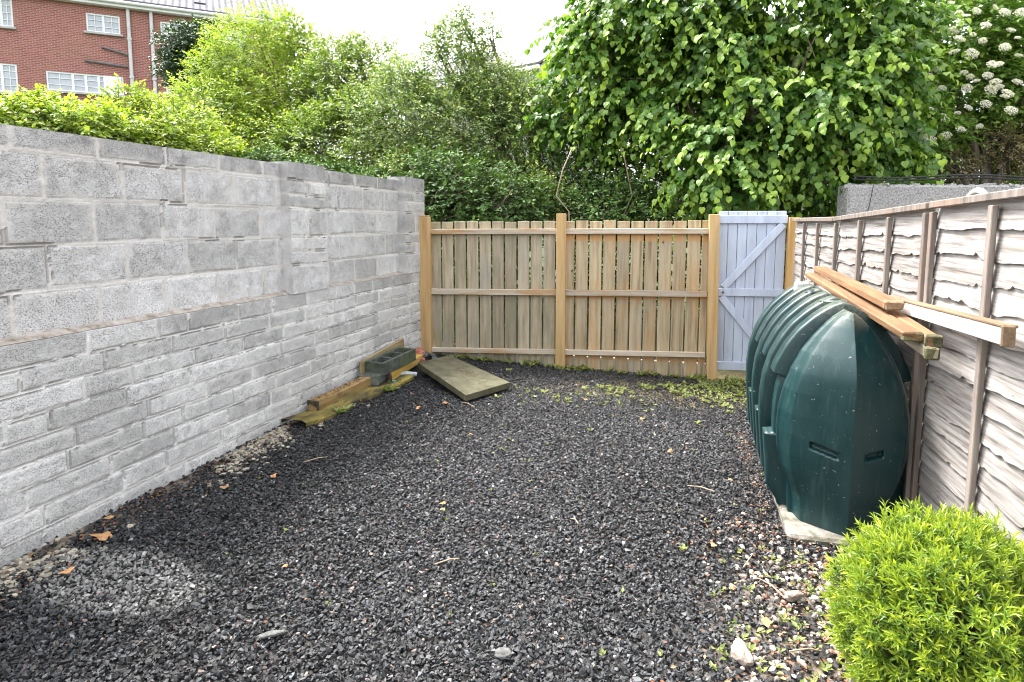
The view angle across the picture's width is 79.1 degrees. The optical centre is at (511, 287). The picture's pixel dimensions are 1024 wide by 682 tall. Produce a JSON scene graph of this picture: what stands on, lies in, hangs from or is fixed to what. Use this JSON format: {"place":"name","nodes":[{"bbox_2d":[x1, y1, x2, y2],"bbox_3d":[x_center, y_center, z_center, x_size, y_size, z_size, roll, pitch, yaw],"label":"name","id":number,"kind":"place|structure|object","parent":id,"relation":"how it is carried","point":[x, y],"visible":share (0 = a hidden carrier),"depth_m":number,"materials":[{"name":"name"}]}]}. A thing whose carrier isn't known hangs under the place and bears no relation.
{"place":"outdoors","nodes":[
{"label":"outdoors","id":0,"kind":"place"},
{"bbox_2d":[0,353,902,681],"bbox_3d":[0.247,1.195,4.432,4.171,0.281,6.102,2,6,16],"label":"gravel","id":1,"kind":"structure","parent":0,"point":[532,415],"depth_m":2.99,"materials":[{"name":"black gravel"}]},
{"bbox_2d":[58,566,74,573],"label":"dead leaf","id":2,"kind":"object","parent":1,"relation":"on","point":[68,570],"visible":1,"depth_m":2.79,"materials":[{"name":"brown plant"}]},
{"bbox_2d":[89,531,112,540],"bbox_3d":[-2.057,1.241,3.105,0.112,0.020,0.077,11,4,-9],"label":"dead leaf","id":3,"kind":"object","parent":1,"relation":"on","point":[104,535],"visible":1,"depth_m":3.10,"materials":[{"name":"brown plant"}]},
{"bbox_2d":[0,403,369,612],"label":"mortar crumbs","id":4,"kind":"object","parent":1,"relation":"on","point":[21,564],"visible":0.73,"depth_m":3.00,"materials":[{"name":"grey concrete"}]},
{"bbox_2d":[256,630,284,638],"bbox_3d":[-0.923,1.323,2.374,0.106,0.017,0.041,6,-10,-36],"label":"slate piece","id":5,"kind":"object","parent":1,"relation":"on","point":[271,633],"visible":1,"depth_m":2.36,"materials":[{"name":"grey stone"}]},
{"bbox_2d":[281,374,413,425],"bbox_3d":[-1.362,0.966,5.481,0.244,0.064,1.604,3,7,23],"label":"rotten board","id":6,"kind":"object","parent":1,"relation":"on","point":[309,417],"visible":0.64,"depth_m":5.30,"materials":[{"name":"brown wood"}]},
{"bbox_2d":[307,377,370,410],"bbox_3d":[-1.440,0.902,5.601,0.109,0.109,1.177,2,6,19],"label":"timber post","id":7,"kind":"object","parent":6,"relation":"on","point":[330,398],"visible":0.78,"depth_m":5.31,"materials":[{"name":"brown wood"}]},
{"bbox_2d":[357,372,385,385],"bbox_3d":[-1.320,0.845,5.966,0.211,0.116,0.352,1,6,11],"label":"broken block","id":8,"kind":"object","parent":7,"relation":"on","point":[377,379],"depth_m":5.81,"materials":[{"name":"concrete"}]},
{"bbox_2d":[359,337,403,373],"bbox_3d":[-1.310,0.702,6.298,0.025,0.239,0.945,2,6,16],"label":"leaning plank","id":9,"kind":"object","parent":8,"relation":"on","point":[394,345],"visible":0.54,"depth_m":6.24,"materials":[{"name":"brown wood"}]},
{"bbox_2d":[384,354,421,381],"bbox_3d":[-1.116,0.813,6.336,0.116,0.122,0.781,2,6,16],"label":"timber post","id":10,"kind":"object","parent":6,"relation":"on","point":[391,376],"visible":0.49,"depth_m":6.21,"materials":[{"name":"brown wood"}]},
{"bbox_2d":[365,347,415,375],"bbox_3d":[-1.196,0.723,6.155,0.200,0.125,0.600,5,10,22],"label":"hollow block","id":11,"kind":"object","parent":10,"relation":"on","point":[388,362],"depth_m":6.06,"materials":[{"name":"concrete"}]},
{"bbox_2d":[401,371,416,375],"bbox_3d":[-1.059,0.863,6.210,0.213,0.058,0.055,-1,6,-6],"label":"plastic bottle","id":12,"kind":"object","parent":1,"relation":"on","point":[408,372],"visible":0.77,"depth_m":6.20,"materials":[{"name":"white plastic"}]},
{"bbox_2d":[415,347,424,356],"bbox_3d":[-1.030,0.705,6.862,0.134,0.082,0.184,13,9,-3],"label":"brick piece","id":13,"kind":"object","parent":1,"relation":"on","point":[420,351],"visible":0.57,"depth_m":6.81,"materials":[{"name":"red brick"}]},
{"bbox_2d":[435,558,458,564],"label":"twig","id":14,"kind":"object","parent":1,"relation":"on","point":[446,560],"visible":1,"depth_m":2.89,"materials":[{"name":"beige wood"}]},
{"bbox_2d":[418,355,509,400],"bbox_3d":[-0.554,0.868,6.228,0.624,0.171,1.325,-4,8,-36],"label":"paving slab","id":15,"kind":"object","parent":1,"relation":"on","point":[445,371],"depth_m":6.03,"materials":[{"name":"beige concrete"}]},
{"bbox_2d":[494,647,511,658],"bbox_3d":[-0.032,1.338,2.277,0.068,0.016,0.048,11,16,-6],"label":"stone","id":16,"kind":"object","parent":1,"relation":"on","point":[502,652],"visible":1,"depth_m":2.27,"materials":[{"name":"grey stone"}]},
{"bbox_2d":[687,485,713,491],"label":"twig","id":17,"kind":"object","parent":1,"relation":"on","point":[701,487],"visible":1,"depth_m":3.72,"materials":[{"name":"beige wood"}]},
{"bbox_2d":[731,638,754,667],"bbox_3d":[0.843,1.335,2.269,0.078,0.052,0.113,7,8,-2],"label":"stone","id":18,"kind":"object","parent":1,"relation":"on","point":[741,654],"visible":1,"depth_m":2.25,"materials":[{"name":"white stone"}]},
{"bbox_2d":[761,614,771,626],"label":"dead leaf","id":19,"kind":"object","parent":1,"relation":"on","point":[766,621],"visible":1,"depth_m":2.46,"materials":[{"name":"yellow plant"}]},
{"bbox_2d":[758,578,785,598],"bbox_3d":[1.131,1.299,2.690,0.013,0.014,0.161,-2,6,-20],"label":"twig","id":20,"kind":"object","parent":1,"relation":"on","point":[773,587],"visible":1,"depth_m":2.68,"materials":[{"name":"beige wood"}]},
{"bbox_2d":[682,509,890,681],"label":"pebbles","id":21,"kind":"object","parent":1,"relation":"on","point":[804,665],"visible":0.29,"depth_m":2.62,"materials":[{"name":"stone"}]},
{"bbox_2d":[784,590,803,601],"bbox_3d":[1.205,1.308,2.635,0.105,0.045,0.047,15,12,-25],"label":"stone","id":22,"kind":"object","parent":1,"relation":"on","point":[792,595],"visible":0.98,"depth_m":2.62,"materials":[{"name":"white stone"}]},
{"bbox_2d":[789,648,821,651],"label":"twig","id":23,"kind":"object","parent":1,"relation":"on","point":[804,649],"visible":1,"depth_m":2.29,"materials":[{"name":"beige wood"}]},
{"bbox_2d":[0,155,971,681],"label":"ground","id":24,"kind":"structure","parent":0,"point":[538,555],"depth_m":2.84,"materials":[{"name":"soil"}]},
{"bbox_2d":[0,83,163,145],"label":"hedge shrub","id":25,"kind":"object","parent":24,"relation":"on","point":[38,109],"visible":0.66,"depth_m":8.21,"materials":[{"name":"green plant"}]},
{"bbox_2d":[0,0,290,148],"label":"brick house","id":26,"kind":"structure","parent":24,"relation":"on","point":[80,49],"depth_m":27.78,"materials":[{"name":"red brick"}]},
{"bbox_2d":[0,0,16,29],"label":"window","id":27,"kind":"structure","parent":26,"relation":"in","point":[6,12],"depth_m":26.45,"materials":[{"name":"white plastic"}]},
{"bbox_2d":[0,63,18,94],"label":"window","id":28,"kind":"structure","parent":26,"relation":"in","point":[8,72],"depth_m":26.69,"materials":[{"name":"white plastic"}]},
{"bbox_2d":[44,71,125,97],"bbox_3d":[-19.133,-9.139,27.819,3.114,0.927,0.240,-3,7,-25],"label":"window","id":29,"kind":"structure","parent":26,"relation":"in","point":[80,84],"depth_m":27.69,"materials":[{"name":"white plastic"}]},
{"bbox_2d":[84,13,122,36],"bbox_3d":[-18.399,-11.843,27.883,1.497,0.910,0.240,-3,7,-25],"label":"window","id":30,"kind":"structure","parent":26,"relation":"in","point":[98,24],"depth_m":27.92,"materials":[{"name":"white plastic"}]},
{"bbox_2d":[103,76,121,94],"bbox_3d":[-18.219,-9.229,28.280,0.711,0.832,0.050,-3,7,-25],"label":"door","id":31,"kind":"structure","parent":26,"relation":"in","point":[105,78],"depth_m":28.23,"materials":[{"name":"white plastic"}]},
{"bbox_2d":[158,21,181,39],"bbox_3d":[-15.611,-12.045,29.197,1.877,0.801,0.240,-3,7,-25],"label":"window","id":32,"kind":"structure","parent":26,"relation":"in","point":[161,23],"depth_m":28.97,"materials":[{"name":"white plastic"}]},
{"bbox_2d":[220,29,245,50],"bbox_3d":[-13.725,-12.080,30.096,1.703,0.918,0.240,-3,7,-25],"label":"window","id":33,"kind":"structure","parent":26,"relation":"in","point":[230,38],"depth_m":30.22,"materials":[{"name":"white plastic"}]},
{"bbox_2d":[84,73,250,158],"bbox_3d":[-5.290,-1.437,9.658,2.439,3.644,2.280,-1,6,-9],"label":"hedge shrub","id":34,"kind":"object","parent":24,"relation":"on","point":[178,130],"visible":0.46,"depth_m":9.34,"materials":[{"name":"green plant"}]},
{"bbox_2d":[145,13,231,106],"bbox_3d":[-8.949,-5.238,16.762,2.047,4.522,3.292,2,6,16],"label":"evergreen shrub","id":35,"kind":"object","parent":24,"relation":"on","point":[189,34],"visible":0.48,"depth_m":16.52,"materials":[{"name":"green plant"}]},
{"bbox_2d":[0,124,424,567],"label":"block wall","id":36,"kind":"structure","parent":24,"relation":"on","point":[167,314],"depth_m":3.75,"materials":[{"name":"grey concrete"}]},
{"bbox_2d":[158,0,349,165],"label":"maple tree","id":37,"kind":"object","parent":24,"relation":"on","point":[234,81],"visible":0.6,"depth_m":12.17,"materials":[{"name":"green plant"}]},
{"bbox_2d":[189,141,410,178],"bbox_3d":[-3.558,-1.067,9.984,4.576,2.637,2.104,2,6,16],"label":"evergreen shrub","id":38,"kind":"object","parent":24,"relation":"on","point":[269,152],"visible":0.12,"depth_m":9.65,"materials":[{"name":"green plant"}]},
{"bbox_2d":[249,18,454,252],"bbox_3d":[-2.939,-2.829,11.447,3.834,4.698,3.607,2,6,16],"label":"maple tree","id":39,"kind":"object","parent":24,"relation":"on","point":[357,51],"visible":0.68,"depth_m":11.33,"materials":[{"name":"green plant"}]},
{"bbox_2d":[337,0,579,285],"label":"hawthorn tree","id":40,"kind":"object","parent":24,"relation":"on","point":[475,100],"visible":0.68,"depth_m":9.78,"materials":[{"name":"green plant"}]},
{"bbox_2d":[396,135,567,334],"bbox_3d":[-0.672,-0.692,8.578,2.743,2.992,1.873,4,7,30],"label":"ivy shrub","id":41,"kind":"object","parent":24,"relation":"on","point":[444,173],"visible":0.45,"depth_m":8.29,"materials":[{"name":"green plant"}]},
{"bbox_2d":[404,41,599,177],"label":"brick house","id":42,"kind":"structure","parent":24,"relation":"on","point":[536,55],"depth_m":36.04,"materials":[{"name":"tile"}]},
{"bbox_2d":[223,353,862,681],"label":"weeds","id":43,"kind":"object","parent":24,"relation":"on","point":[752,647],"visible":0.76,"depth_m":5.77,"materials":[{"name":"green plant"}]},
{"bbox_2d":[419,214,719,381],"bbox_3d":[0.601,0.128,7.057,3.370,1.933,0.162,1,6,9],"label":"picket fence","id":44,"kind":"object","parent":24,"relation":"on","point":[557,349],"visible":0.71,"depth_m":7.04,"materials":[{"name":"brown wood"}]},
{"bbox_2d":[486,148,685,221],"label":"climbing stems","id":45,"kind":"object","parent":24,"relation":"on","point":[560,180],"visible":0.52,"depth_m":8.21,"materials":[{"name":"brown plant"}]},
{"bbox_2d":[516,127,684,344],"bbox_3d":[1.274,-0.796,8.901,2.930,3.228,2.633,2,6,16],"label":"ivy shrub","id":46,"kind":"object","parent":24,"relation":"on","point":[603,204],"visible":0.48,"depth_m":8.62,"materials":[{"name":"green plant"}]},
{"bbox_2d":[511,0,976,285],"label":"linden tree","id":47,"kind":"object","parent":24,"relation":"on","point":[730,78],"visible":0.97,"depth_m":7.68,"materials":[{"name":"green plant"}]},
{"bbox_2d":[784,217,798,290],"bbox_3d":[2.994,0.147,6.682,0.100,1.800,0.090,1,6,9],"label":"gate post","id":48,"kind":"object","parent":24,"relation":"on","point":[790,249],"visible":0.42,"depth_m":6.59,"materials":[{"name":"beige wood"}]},
{"bbox_2d":[717,211,787,370],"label":"garden gate","id":49,"kind":"structure","parent":48,"relation":"attached to","point":[731,292],"depth_m":6.74,"materials":[{"name":"blue paint"}]},
{"bbox_2d":[637,159,950,333],"bbox_3d":[4.465,-0.674,8.932,5.188,2.938,2.172,-2,6,-20],"label":"ivy shrub","id":50,"kind":"object","parent":24,"relation":"on","point":[802,212],"visible":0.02,"depth_m":8.49,"materials":[{"name":"green plant"}]},
{"bbox_2d":[792,217,838,292],"bbox_3d":[2.760,0.205,5.762,0.067,1.710,1.662,2,6,14],"label":"lap fence","id":51,"kind":"object","parent":24,"relation":"on","point":[814,243],"visible":0.24,"depth_m":5.71,"materials":[{"name":"grey wood"}]},
{"bbox_2d":[773,496,893,550],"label":"concrete plinth","id":52,"kind":"structure","parent":24,"relation":"on","point":[795,528],"depth_m":3.16,"materials":[{"name":"beige concrete"}]},
{"bbox_2d":[746,281,910,536],"bbox_3d":[1.914,0.594,3.854,0.742,1.162,1.714,2,6,16],"label":"oil tank","id":53,"kind":"object","parent":52,"relation":"on","point":[828,375],"visible":0.97,"depth_m":3.17,"materials":[{"name":"green plastic"}]},
{"bbox_2d":[805,273,923,341],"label":"timber beam","id":54,"kind":"structure","parent":53,"relation":"on","point":[903,331],"depth_m":3.25,"materials":[{"name":"brown wood"}]},
{"bbox_2d":[814,266,904,309],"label":"timber beam","id":55,"kind":"structure","parent":54,"relation":"on","point":[880,299],"depth_m":3.60,"materials":[{"name":"brown wood"}]},
{"bbox_2d":[844,288,939,360],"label":"timber beam","id":56,"kind":"structure","parent":53,"relation":"on","point":[929,353],"depth_m":2.74,"materials":[{"name":"brown wood"}]},
{"bbox_2d":[838,284,943,347],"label":"timber beam","id":57,"kind":"structure","parent":56,"relation":"on","point":[931,338],"depth_m":2.87,"materials":[{"name":"brown wood"}]},
{"bbox_2d":[889,295,1018,347],"bbox_3d":[1.968,0.127,2.876,0.055,0.121,1.347,2,6,15],"label":"wooden plank","id":58,"kind":"object","parent":53,"relation":"on","point":[1001,333],"visible":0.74,"depth_m":2.54,"materials":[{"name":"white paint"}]},
{"bbox_2d":[830,202,935,523],"bbox_3d":[2.323,0.358,4.053,0.067,1.768,1.813,2,6,14],"label":"lap fence","id":59,"kind":"object","parent":24,"relation":"on","point":[884,251],"visible":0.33,"depth_m":3.61,"materials":[{"name":"grey wood"}]},
{"bbox_2d":[819,494,1023,681],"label":"shrub","id":60,"kind":"object","parent":24,"relation":"on","point":[939,572],"visible":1,"depth_m":1.93,"materials":[{"name":"green plant"}]},
{"bbox_2d":[834,183,1023,364],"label":"rendered wall","id":61,"kind":"structure","parent":24,"relation":"on","point":[855,198],"depth_m":7.04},
{"bbox_2d":[852,174,1023,181],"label":"cables","id":62,"kind":"object","parent":61,"relation":"on","point":[940,178],"visible":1,"depth_m":7.06,"materials":[{"name":"black rubber"}]},
{"bbox_2d":[860,0,1023,184],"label":"elder tree","id":63,"kind":"object","parent":24,"relation":"on","point":[996,79],"visible":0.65,"depth_m":8.76,"materials":[{"name":"green plant"}]},
{"bbox_2d":[908,187,1023,633],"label":"lap fence","id":64,"kind":"object","parent":24,"relation":"on","point":[969,433],"visible":0.68,"depth_m":2.61,"materials":[{"name":"beige wood"}]},
{"bbox_2d":[967,188,987,195],"bbox_3d":[2.141,-0.404,2.853,0.028,0.113,0.246,2,6,16],"label":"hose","id":65,"kind":"object","parent":64,"relation":"attached to","point":[974,191],"visible":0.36,"depth_m":2.83,"materials":[{"name":"white plastic"}]},
{"bbox_2d":[923,103,1023,184],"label":"seeding shrub","id":66,"kind":"object","parent":24,"relation":"on","point":[1017,159],"visible":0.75,"depth_m":8.72,"materials":[{"name":"green plant"}]},
{"bbox_2d":[283,0,1023,184],"label":"sky","id":67,"kind":"structure","parent":0,"point":[523,18],"materials":[{"name":"white"}]}
]}

